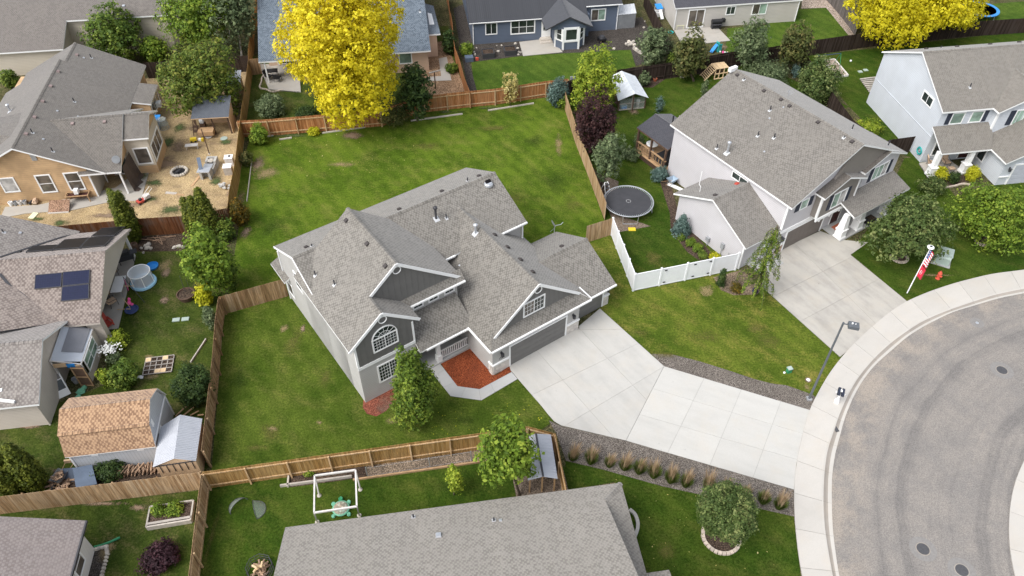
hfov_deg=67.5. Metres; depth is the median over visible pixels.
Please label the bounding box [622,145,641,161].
shrub
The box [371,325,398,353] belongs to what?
arched window
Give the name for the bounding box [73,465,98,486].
storage box
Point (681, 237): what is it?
shrub
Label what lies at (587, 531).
roof
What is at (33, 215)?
loose sheet
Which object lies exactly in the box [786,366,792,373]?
utility pedestal
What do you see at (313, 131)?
shrub
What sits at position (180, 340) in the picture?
lawn
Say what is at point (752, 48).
willow tree
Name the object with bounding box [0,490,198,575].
corner yard
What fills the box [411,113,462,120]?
timber edging
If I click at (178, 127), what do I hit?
worn patch
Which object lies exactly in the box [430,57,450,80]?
peach walk
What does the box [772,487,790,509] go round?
ornamental grass
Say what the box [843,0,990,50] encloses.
yellow tree
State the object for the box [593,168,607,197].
fence side bed
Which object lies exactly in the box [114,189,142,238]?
arborvitae
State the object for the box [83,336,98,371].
window
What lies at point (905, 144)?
wooden fence
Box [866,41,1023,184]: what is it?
house
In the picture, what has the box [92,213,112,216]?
worn patch
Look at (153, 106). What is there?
window
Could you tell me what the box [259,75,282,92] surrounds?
curved edging
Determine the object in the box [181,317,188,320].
access cover
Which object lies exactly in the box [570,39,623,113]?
aspen tree
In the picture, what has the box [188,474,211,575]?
wooden fence
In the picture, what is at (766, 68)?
shrub
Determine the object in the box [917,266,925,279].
red flag
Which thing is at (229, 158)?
cupboard
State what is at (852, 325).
street lamp
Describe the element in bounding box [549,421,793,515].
gravel strip
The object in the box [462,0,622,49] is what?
blue house
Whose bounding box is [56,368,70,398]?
storm door
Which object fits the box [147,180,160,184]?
worn patch
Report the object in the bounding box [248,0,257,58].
wooden fence
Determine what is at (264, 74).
patio chair
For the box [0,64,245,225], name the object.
straw yard
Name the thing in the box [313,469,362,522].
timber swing
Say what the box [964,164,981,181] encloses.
shrub
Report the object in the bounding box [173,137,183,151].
worn patch
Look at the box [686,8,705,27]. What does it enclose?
sliding door
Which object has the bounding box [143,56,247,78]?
wooden fence
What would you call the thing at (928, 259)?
striped flag
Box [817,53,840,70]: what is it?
swing set
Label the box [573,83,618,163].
plum tree
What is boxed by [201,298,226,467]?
wooden fence
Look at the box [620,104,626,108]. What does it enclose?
cool box
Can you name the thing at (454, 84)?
side gravel
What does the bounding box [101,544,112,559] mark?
worn patch
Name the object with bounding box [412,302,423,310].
window
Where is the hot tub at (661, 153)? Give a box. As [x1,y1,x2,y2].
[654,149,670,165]
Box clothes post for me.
[429,70,440,87]
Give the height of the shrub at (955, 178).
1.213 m
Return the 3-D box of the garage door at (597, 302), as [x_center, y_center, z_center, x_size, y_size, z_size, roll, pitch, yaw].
[5.706,1.121,56.114,2.610,2.150,0.060,-27,51,-24]
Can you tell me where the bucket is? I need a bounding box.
[71,376,78,383]
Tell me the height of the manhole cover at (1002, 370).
0.014 m
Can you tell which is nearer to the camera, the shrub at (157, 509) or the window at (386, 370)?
the shrub at (157, 509)
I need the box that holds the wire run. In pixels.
[365,451,471,475]
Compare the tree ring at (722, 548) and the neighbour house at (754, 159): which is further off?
the neighbour house at (754, 159)
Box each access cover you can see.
[172,317,179,321]
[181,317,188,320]
[970,318,984,327]
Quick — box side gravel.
[421,41,464,94]
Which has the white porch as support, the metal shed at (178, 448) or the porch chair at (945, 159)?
the porch chair at (945, 159)
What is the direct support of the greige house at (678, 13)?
on the ground at (444, 14)
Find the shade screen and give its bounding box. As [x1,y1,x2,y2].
[122,151,143,190]
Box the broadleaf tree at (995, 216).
[940,178,1023,255]
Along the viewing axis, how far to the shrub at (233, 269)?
57.45 m
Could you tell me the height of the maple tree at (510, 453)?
7.144 m
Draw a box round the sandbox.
[331,496,350,517]
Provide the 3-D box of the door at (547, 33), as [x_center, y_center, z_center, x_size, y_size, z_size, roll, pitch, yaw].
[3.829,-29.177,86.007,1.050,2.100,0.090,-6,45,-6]
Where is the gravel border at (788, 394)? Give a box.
[652,354,814,409]
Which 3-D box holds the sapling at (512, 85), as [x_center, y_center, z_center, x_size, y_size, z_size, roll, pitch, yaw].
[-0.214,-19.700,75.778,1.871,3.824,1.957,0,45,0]
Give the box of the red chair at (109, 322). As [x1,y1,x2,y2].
[101,311,114,326]
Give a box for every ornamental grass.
[567,441,582,461]
[584,444,599,464]
[603,452,617,467]
[618,450,636,470]
[632,457,648,474]
[646,457,662,478]
[664,460,679,483]
[680,467,696,487]
[701,466,718,491]
[742,484,753,498]
[757,488,772,505]
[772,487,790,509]
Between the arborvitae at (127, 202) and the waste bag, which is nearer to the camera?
the arborvitae at (127, 202)
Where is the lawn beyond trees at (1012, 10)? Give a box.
[957,1,1023,21]
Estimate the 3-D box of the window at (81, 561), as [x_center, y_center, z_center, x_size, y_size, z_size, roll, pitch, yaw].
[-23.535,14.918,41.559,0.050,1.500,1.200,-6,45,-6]
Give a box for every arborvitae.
[0,442,49,492]
[0,452,24,496]
[106,187,130,228]
[108,190,141,243]
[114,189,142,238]
[178,196,193,232]
[184,195,211,240]
[192,186,220,240]
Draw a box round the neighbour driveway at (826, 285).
[761,231,905,356]
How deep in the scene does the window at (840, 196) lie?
60.54 m
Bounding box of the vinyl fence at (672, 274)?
[611,217,740,291]
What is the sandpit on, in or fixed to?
on the yard behind white house at (854, 95)
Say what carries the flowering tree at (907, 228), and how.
on the tree ring at (902, 260)
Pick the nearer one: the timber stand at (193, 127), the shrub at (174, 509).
the shrub at (174, 509)
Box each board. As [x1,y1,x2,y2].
[62,468,73,478]
[190,338,206,362]
[280,475,351,486]
[353,460,485,480]
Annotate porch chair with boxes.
[927,154,932,163]
[940,155,951,164]
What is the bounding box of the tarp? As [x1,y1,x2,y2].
[75,385,86,396]
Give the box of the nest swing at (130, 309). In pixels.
[117,299,138,313]
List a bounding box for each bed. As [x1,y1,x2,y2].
[88,549,105,575]
[137,233,219,251]
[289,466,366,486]
[363,388,396,415]
[441,349,510,388]
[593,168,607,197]
[605,177,648,231]
[644,68,723,86]
[660,179,710,260]
[713,270,759,294]
[927,174,976,185]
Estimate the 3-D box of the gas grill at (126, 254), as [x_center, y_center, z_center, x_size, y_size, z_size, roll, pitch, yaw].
[-30.436,-2.472,60.299,1.900,1.100,0.600,-19,48,-18]
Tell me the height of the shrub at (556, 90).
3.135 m
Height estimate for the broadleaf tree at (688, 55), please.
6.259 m
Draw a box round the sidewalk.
[794,270,1023,575]
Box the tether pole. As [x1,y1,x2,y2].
[201,129,210,154]
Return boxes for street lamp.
[806,321,859,400]
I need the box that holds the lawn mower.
[136,187,151,204]
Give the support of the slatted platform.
on the yard behind white house at (854, 95)
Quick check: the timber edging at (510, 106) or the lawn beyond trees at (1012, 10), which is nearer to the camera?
the timber edging at (510, 106)
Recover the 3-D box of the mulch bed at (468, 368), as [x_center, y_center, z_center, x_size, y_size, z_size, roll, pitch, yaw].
[-2.610,5.397,53.315,3.910,0.001,3.867,-27,51,-24]
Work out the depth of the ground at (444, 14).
82.87 m
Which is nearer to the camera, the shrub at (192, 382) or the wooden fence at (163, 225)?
the shrub at (192, 382)
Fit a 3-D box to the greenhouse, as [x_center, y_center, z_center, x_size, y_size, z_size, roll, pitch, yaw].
[-29.654,4.451,52.317,1.845,2.700,3.300,-6,45,-6]
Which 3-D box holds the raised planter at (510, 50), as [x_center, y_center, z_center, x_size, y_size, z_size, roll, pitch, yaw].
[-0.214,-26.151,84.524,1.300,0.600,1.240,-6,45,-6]
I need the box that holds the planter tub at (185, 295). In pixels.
[176,276,194,302]
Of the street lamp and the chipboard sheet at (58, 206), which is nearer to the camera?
the street lamp
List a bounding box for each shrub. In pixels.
[0,69,19,88]
[89,457,126,483]
[94,367,108,388]
[103,356,139,391]
[105,328,132,350]
[105,351,121,365]
[134,536,181,575]
[149,501,164,517]
[163,498,185,517]
[169,360,219,409]
[192,283,213,306]
[201,305,215,330]
[211,234,241,291]
[215,215,236,241]
[226,197,251,226]
[238,149,253,166]
[248,121,268,145]
[251,93,285,118]
[292,104,317,118]
[303,470,315,476]
[306,126,320,135]
[376,96,412,127]
[441,28,456,55]
[445,62,458,74]
[459,41,474,56]
[545,75,568,107]
[556,93,573,108]
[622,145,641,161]
[632,133,645,146]
[639,70,651,86]
[650,165,669,181]
[654,96,665,112]
[666,52,675,62]
[670,212,692,238]
[677,232,685,241]
[685,237,696,246]
[692,242,703,251]
[697,248,707,259]
[700,79,709,95]
[708,251,720,258]
[715,268,726,288]
[729,281,741,295]
[739,56,791,85]
[791,64,800,77]
[795,53,846,105]
[855,117,884,134]
[914,171,947,196]
[933,166,950,181]
[946,171,961,184]
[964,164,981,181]
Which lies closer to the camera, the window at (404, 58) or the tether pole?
the tether pole
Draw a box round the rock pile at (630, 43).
[625,40,635,45]
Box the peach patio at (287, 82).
[260,64,300,92]
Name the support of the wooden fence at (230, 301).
on the lawn at (306, 186)
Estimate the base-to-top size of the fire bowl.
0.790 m
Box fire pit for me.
[170,165,188,176]
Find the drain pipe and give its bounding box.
[94,536,119,547]
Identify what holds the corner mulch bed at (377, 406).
on the side lawn at (295, 387)
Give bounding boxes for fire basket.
[245,554,273,575]
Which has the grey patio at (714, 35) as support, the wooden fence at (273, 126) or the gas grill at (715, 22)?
the gas grill at (715, 22)
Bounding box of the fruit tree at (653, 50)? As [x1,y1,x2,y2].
[635,26,674,65]
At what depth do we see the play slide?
84.64 m
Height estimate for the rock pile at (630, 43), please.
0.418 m
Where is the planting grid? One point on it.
(158, 365)
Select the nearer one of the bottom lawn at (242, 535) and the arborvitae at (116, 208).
the bottom lawn at (242, 535)
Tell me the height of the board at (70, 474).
0.789 m
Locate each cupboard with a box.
[222,163,232,175]
[224,154,234,165]
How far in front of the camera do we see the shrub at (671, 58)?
81.67 m
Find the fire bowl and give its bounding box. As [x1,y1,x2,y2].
[597,35,606,42]
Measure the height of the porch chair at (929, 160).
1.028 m
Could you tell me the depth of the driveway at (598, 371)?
52.55 m
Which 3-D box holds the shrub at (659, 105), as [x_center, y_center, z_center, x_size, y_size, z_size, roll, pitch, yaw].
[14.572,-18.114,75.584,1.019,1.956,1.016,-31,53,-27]
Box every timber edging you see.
[246,162,251,200]
[322,127,364,133]
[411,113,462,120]
[488,102,533,110]
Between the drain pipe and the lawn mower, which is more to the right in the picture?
the lawn mower
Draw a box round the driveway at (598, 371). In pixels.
[510,309,663,440]
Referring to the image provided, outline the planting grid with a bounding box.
[137,354,174,378]
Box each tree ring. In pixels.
[701,526,740,555]
[890,254,908,263]
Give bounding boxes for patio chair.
[105,295,118,308]
[262,69,272,79]
[272,74,281,80]
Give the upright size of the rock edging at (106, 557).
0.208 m
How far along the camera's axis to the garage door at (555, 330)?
53.49 m
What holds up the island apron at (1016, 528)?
on the road
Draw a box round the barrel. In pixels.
[130,242,138,250]
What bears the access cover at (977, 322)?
on the road
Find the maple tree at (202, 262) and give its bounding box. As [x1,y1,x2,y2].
[176,220,237,295]
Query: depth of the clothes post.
78.15 m
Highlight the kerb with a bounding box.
[822,288,1023,575]
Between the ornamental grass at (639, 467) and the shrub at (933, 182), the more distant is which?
the shrub at (933, 182)
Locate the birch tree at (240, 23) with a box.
[198,0,257,55]
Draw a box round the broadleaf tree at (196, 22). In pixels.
[152,0,230,49]
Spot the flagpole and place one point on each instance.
(930, 247)
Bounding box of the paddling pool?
[146,261,157,270]
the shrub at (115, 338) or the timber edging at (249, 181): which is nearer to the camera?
the shrub at (115, 338)
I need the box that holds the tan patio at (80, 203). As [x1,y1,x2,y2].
[2,173,148,216]
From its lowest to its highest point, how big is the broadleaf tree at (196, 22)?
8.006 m
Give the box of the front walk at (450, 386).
[430,364,516,400]
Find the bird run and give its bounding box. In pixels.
[513,452,567,496]
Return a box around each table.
[65,188,91,201]
[110,275,127,297]
[185,143,198,149]
[265,68,277,72]
[646,140,657,150]
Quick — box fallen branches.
[143,235,171,244]
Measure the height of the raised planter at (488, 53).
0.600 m
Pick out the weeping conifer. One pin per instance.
(770, 242)
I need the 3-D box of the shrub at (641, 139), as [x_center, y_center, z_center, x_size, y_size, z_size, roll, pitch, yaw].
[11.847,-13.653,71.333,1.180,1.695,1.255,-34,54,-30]
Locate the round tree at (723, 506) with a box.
[695,478,760,548]
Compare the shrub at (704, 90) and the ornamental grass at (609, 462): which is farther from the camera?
the shrub at (704, 90)
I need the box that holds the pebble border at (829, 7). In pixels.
[801,0,853,34]
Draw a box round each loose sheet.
[28,212,38,218]
[668,183,681,190]
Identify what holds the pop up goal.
on the bottom lawn at (242, 535)
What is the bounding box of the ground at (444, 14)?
[0,0,1023,575]
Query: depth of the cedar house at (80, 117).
66.56 m
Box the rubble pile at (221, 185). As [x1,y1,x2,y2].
[218,182,229,189]
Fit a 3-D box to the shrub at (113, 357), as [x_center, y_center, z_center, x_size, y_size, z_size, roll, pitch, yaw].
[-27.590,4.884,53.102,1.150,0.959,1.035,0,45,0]
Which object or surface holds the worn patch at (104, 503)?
on the corner yard at (124, 520)
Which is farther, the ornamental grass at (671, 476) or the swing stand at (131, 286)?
the swing stand at (131, 286)
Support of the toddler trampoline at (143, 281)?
on the lawn at (180, 340)
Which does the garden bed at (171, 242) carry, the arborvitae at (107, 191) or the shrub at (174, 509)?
the arborvitae at (107, 191)
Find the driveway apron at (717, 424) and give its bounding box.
[626,366,809,489]
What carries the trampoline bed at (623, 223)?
on the neighbour lawn at (659, 243)
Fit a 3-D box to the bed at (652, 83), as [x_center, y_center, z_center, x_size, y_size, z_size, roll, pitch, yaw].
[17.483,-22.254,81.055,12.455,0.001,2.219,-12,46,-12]
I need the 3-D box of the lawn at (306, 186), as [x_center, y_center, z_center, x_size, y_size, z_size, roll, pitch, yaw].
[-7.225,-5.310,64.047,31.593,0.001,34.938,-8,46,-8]
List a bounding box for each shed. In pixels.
[57,388,174,467]
[153,415,204,476]
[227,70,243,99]
[617,3,635,28]
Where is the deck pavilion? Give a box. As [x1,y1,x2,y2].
[635,113,676,169]
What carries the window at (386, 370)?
in the house at (442, 269)
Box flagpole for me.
[907,245,933,292]
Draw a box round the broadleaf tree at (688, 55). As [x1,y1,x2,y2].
[671,21,711,81]
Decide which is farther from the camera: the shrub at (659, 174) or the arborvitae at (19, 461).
the shrub at (659, 174)
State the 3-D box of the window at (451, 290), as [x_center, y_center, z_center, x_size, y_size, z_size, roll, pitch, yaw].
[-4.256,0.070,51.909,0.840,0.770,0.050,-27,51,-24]
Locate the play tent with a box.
[654,3,663,18]
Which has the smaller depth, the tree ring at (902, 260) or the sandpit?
the tree ring at (902, 260)
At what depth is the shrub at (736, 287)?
58.08 m
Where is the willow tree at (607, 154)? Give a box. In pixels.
[591,131,626,185]
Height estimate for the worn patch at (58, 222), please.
0.001 m
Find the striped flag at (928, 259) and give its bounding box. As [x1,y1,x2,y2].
[923,250,933,267]
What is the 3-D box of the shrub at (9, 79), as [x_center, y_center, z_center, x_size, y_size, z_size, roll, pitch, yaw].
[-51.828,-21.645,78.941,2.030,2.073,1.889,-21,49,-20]
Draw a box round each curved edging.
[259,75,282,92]
[629,508,639,536]
[946,183,973,187]
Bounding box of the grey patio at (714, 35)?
[674,27,729,43]
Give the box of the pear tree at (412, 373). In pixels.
[387,343,441,431]
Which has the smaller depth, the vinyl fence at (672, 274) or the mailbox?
the mailbox
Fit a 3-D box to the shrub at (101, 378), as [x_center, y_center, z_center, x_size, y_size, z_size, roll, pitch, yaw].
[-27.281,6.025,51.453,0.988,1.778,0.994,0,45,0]
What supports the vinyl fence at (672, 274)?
on the neighbour lawn at (659, 243)
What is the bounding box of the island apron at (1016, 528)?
[1009,462,1023,575]
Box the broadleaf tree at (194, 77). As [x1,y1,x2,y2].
[154,33,247,118]
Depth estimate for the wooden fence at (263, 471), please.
46.79 m
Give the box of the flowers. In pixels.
[96,340,121,354]
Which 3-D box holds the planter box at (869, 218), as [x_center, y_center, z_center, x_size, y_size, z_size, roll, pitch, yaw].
[29.809,-5.654,63.877,0.760,0.560,0.600,-25,50,-23]
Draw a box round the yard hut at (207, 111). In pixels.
[191,95,236,135]
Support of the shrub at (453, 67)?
on the side gravel
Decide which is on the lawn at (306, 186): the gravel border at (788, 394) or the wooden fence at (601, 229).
the wooden fence at (601, 229)
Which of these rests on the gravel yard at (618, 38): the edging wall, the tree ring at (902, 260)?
the edging wall
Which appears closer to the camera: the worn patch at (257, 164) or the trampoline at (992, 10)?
the worn patch at (257, 164)
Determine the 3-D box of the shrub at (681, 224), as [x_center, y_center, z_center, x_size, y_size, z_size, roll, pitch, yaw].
[13.939,-5.230,62.610,1.844,2.098,1.815,0,45,0]
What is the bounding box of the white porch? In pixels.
[919,160,958,173]
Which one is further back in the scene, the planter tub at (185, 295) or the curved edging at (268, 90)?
the curved edging at (268, 90)
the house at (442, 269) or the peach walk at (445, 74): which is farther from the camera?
the peach walk at (445, 74)
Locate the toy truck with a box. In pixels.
[190,137,196,142]
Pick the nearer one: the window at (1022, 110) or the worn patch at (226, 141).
the window at (1022, 110)
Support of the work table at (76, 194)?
on the tan patio at (80, 203)
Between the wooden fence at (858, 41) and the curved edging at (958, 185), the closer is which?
the curved edging at (958, 185)
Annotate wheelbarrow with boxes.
[49,463,72,489]
[661,175,677,186]
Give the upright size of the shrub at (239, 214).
2.421 m
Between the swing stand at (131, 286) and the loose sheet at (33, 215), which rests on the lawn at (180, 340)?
the swing stand at (131, 286)
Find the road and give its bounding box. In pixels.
[832,294,1023,575]
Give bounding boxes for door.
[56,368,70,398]
[70,367,94,385]
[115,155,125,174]
[509,315,567,365]
[541,23,550,36]
[579,293,603,317]
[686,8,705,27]
[781,218,823,250]
[828,209,841,224]
[956,153,967,157]
[1005,163,1023,184]
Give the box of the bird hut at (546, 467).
[528,433,557,492]
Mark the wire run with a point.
(415, 460)
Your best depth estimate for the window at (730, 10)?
88.07 m
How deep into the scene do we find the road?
48.43 m
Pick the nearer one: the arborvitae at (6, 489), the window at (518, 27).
the arborvitae at (6, 489)
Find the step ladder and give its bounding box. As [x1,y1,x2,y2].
[601,181,609,196]
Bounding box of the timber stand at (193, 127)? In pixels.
[192,120,198,135]
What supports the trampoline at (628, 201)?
on the neighbour lawn at (659, 243)
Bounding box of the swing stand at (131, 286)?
[123,277,144,302]
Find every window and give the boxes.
[0,177,20,192]
[33,174,58,192]
[62,172,86,190]
[74,552,85,575]
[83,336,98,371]
[131,147,153,164]
[150,91,159,114]
[150,125,162,161]
[287,281,295,299]
[292,270,303,293]
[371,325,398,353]
[377,357,397,382]
[398,53,412,63]
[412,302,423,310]
[428,295,438,302]
[444,288,454,295]
[485,23,496,34]
[510,20,534,34]
[523,293,545,317]
[556,29,562,41]
[564,27,579,42]
[580,28,583,39]
[590,8,605,20]
[725,6,735,14]
[731,170,747,182]
[751,3,767,14]
[799,197,809,210]
[829,187,848,209]
[870,160,890,180]
[921,90,934,108]
[930,141,939,155]
[948,112,966,124]
[967,110,985,122]
[975,151,987,162]
[1010,109,1023,124]
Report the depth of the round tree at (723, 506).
41.28 m
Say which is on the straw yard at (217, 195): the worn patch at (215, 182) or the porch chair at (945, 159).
the worn patch at (215, 182)
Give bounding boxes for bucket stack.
[7,199,27,205]
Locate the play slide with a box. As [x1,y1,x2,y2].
[709,41,722,52]
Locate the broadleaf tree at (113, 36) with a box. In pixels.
[76,0,142,59]
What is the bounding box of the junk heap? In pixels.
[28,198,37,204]
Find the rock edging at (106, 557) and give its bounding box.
[94,544,109,575]
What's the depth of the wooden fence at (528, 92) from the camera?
76.88 m
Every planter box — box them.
[145,500,195,530]
[864,214,875,225]
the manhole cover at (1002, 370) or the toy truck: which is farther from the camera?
the toy truck
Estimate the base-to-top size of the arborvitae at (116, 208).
5.194 m
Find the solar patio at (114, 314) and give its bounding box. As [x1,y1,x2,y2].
[103,256,135,329]
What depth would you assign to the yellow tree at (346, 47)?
66.39 m
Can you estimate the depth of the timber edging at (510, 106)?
76.81 m
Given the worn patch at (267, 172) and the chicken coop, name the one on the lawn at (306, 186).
the worn patch at (267, 172)
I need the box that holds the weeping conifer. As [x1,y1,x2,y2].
[733,224,782,311]
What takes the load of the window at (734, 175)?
in the neighbour house at (754, 159)
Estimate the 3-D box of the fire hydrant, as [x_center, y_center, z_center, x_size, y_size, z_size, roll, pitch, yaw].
[33.050,-1.000,59.228,0.480,0.830,0.410,-17,47,-16]
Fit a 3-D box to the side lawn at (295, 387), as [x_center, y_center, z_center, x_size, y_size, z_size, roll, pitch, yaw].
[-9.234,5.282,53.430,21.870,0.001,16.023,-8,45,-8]
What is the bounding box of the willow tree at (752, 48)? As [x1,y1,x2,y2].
[729,12,771,73]
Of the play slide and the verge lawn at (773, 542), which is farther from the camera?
the play slide
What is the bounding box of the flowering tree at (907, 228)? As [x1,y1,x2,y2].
[855,190,962,264]
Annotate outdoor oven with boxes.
[196,156,219,179]
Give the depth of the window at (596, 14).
87.12 m
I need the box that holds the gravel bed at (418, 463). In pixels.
[366,448,490,475]
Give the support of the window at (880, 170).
in the neighbour house at (754, 159)
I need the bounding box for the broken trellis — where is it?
[175,406,203,415]
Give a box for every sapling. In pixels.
[443,463,464,495]
[501,72,518,105]
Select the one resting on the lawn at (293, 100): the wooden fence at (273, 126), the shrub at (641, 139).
the wooden fence at (273, 126)
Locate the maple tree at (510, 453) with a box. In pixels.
[473,409,544,495]
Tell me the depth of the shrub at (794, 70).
80.61 m
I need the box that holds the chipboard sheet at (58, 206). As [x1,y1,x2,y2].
[48,199,69,213]
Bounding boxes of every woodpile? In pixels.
[44,475,74,490]
[94,461,158,480]
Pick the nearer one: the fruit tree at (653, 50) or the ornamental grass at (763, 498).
the ornamental grass at (763, 498)
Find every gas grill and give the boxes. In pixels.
[119,248,136,264]
[711,18,725,28]
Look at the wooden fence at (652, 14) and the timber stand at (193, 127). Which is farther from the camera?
the wooden fence at (652, 14)
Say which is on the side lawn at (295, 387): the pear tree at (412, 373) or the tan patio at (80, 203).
the pear tree at (412, 373)
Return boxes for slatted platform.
[860,76,875,91]
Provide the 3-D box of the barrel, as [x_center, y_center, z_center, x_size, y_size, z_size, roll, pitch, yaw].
[-30.297,-3.311,61.579,0.600,0.600,0.585,0,45,0]
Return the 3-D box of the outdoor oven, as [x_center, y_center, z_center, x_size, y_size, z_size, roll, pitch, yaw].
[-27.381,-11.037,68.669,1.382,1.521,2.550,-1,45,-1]
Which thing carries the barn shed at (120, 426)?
on the lawn at (180, 340)
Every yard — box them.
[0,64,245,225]
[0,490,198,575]
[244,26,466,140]
[453,5,663,91]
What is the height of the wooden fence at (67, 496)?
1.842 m
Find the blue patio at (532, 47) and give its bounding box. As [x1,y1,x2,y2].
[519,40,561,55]
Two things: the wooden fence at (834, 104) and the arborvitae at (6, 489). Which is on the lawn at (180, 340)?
the arborvitae at (6, 489)
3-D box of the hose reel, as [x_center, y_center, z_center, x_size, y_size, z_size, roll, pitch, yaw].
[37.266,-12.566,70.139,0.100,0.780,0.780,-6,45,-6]
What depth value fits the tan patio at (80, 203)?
65.98 m
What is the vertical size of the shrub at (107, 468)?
1.154 m
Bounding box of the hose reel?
[916,146,921,154]
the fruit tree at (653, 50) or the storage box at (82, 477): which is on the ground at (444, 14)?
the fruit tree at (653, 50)
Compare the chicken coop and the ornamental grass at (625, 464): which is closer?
the ornamental grass at (625, 464)
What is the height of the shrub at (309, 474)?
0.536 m
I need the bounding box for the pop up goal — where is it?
[228,497,247,513]
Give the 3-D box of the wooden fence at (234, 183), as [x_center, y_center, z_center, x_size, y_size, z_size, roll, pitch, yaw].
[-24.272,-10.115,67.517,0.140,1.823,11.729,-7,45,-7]
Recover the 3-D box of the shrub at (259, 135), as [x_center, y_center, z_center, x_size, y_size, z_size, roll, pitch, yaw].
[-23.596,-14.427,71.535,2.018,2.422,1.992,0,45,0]
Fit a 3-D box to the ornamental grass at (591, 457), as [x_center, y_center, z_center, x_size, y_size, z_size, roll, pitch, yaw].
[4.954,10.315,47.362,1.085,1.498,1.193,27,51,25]
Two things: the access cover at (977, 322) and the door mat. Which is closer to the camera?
the access cover at (977, 322)
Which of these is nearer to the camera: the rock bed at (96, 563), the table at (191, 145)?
the rock bed at (96, 563)
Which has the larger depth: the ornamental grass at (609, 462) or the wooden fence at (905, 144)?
the wooden fence at (905, 144)
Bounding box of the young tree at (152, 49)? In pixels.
[136,35,170,62]
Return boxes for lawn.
[0,249,224,495]
[200,463,564,575]
[212,296,552,469]
[227,97,610,313]
[471,50,635,89]
[565,461,800,575]
[570,65,848,290]
[590,236,842,396]
[726,8,847,51]
[851,158,1023,300]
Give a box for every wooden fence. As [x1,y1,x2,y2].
[0,471,201,513]
[57,208,233,235]
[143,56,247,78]
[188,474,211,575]
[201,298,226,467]
[201,426,566,489]
[218,280,288,312]
[227,130,243,210]
[236,91,469,136]
[239,60,251,142]
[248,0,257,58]
[248,58,261,74]
[447,0,470,104]
[469,79,568,107]
[565,91,606,219]
[567,45,784,95]
[586,218,612,241]
[643,0,676,53]
[800,57,864,128]
[806,18,1023,55]
[827,0,859,33]
[888,136,915,152]
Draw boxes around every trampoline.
[127,264,156,290]
[604,185,653,222]
[968,3,999,19]
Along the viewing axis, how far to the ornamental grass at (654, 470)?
46.69 m
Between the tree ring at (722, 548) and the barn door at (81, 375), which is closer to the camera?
the tree ring at (722, 548)
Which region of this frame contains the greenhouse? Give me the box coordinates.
[49,327,103,384]
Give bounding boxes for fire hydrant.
[935,271,942,279]
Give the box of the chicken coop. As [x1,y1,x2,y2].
[611,71,647,110]
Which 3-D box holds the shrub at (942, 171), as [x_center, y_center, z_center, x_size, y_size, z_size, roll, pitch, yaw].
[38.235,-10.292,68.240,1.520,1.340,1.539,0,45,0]
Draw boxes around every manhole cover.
[909,537,936,561]
[947,557,976,575]
[990,362,1013,378]
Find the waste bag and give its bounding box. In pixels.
[199,119,206,126]
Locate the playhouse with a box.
[700,62,728,80]
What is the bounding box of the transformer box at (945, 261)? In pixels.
[931,246,954,268]
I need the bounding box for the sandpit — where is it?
[825,58,848,76]
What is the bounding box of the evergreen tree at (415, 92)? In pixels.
[396,61,435,121]
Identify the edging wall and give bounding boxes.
[633,46,642,55]
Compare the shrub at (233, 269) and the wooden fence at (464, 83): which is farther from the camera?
the wooden fence at (464, 83)
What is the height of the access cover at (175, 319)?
0.070 m
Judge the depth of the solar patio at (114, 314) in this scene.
57.81 m
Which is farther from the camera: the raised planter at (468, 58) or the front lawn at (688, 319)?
the raised planter at (468, 58)
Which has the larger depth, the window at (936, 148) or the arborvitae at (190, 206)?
the window at (936, 148)
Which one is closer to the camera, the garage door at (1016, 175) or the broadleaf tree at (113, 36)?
the garage door at (1016, 175)
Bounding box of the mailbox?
[834,387,844,403]
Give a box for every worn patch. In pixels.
[54,220,66,225]
[88,502,111,504]
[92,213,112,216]
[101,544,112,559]
[132,505,143,509]
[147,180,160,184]
[147,374,156,378]
[159,205,179,213]
[159,261,171,268]
[159,297,167,302]
[161,159,179,168]
[162,269,169,276]
[164,137,173,145]
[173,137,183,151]
[175,123,184,131]
[211,177,220,184]
[220,139,230,144]
[241,228,248,235]
[252,158,263,168]
[259,169,274,176]
[344,132,360,138]
[701,287,711,294]
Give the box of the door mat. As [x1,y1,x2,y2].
[628,227,635,230]
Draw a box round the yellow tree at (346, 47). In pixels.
[271,0,407,130]
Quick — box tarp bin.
[155,115,161,129]
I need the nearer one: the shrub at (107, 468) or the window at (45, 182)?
the shrub at (107, 468)
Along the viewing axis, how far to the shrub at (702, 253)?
60.84 m
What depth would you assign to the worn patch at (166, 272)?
59.85 m
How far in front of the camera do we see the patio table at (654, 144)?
70.33 m
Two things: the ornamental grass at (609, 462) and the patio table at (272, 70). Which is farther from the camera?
the patio table at (272, 70)
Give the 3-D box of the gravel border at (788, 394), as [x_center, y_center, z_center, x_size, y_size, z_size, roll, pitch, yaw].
[15.015,6.152,52.595,11.189,0.001,1.530,16,47,15]
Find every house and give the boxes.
[0,0,187,76]
[0,42,166,204]
[0,215,135,429]
[0,516,93,575]
[257,0,439,82]
[270,168,616,401]
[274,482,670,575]
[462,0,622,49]
[655,0,802,29]
[667,65,909,274]
[808,33,1023,159]
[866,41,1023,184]
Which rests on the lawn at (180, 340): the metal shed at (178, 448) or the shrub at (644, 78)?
the metal shed at (178, 448)
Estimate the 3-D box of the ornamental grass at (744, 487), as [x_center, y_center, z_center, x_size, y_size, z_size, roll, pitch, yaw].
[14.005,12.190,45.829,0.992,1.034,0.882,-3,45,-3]
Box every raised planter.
[465,55,473,61]
[481,48,494,58]
[503,45,516,55]
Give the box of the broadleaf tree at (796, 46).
[776,19,815,71]

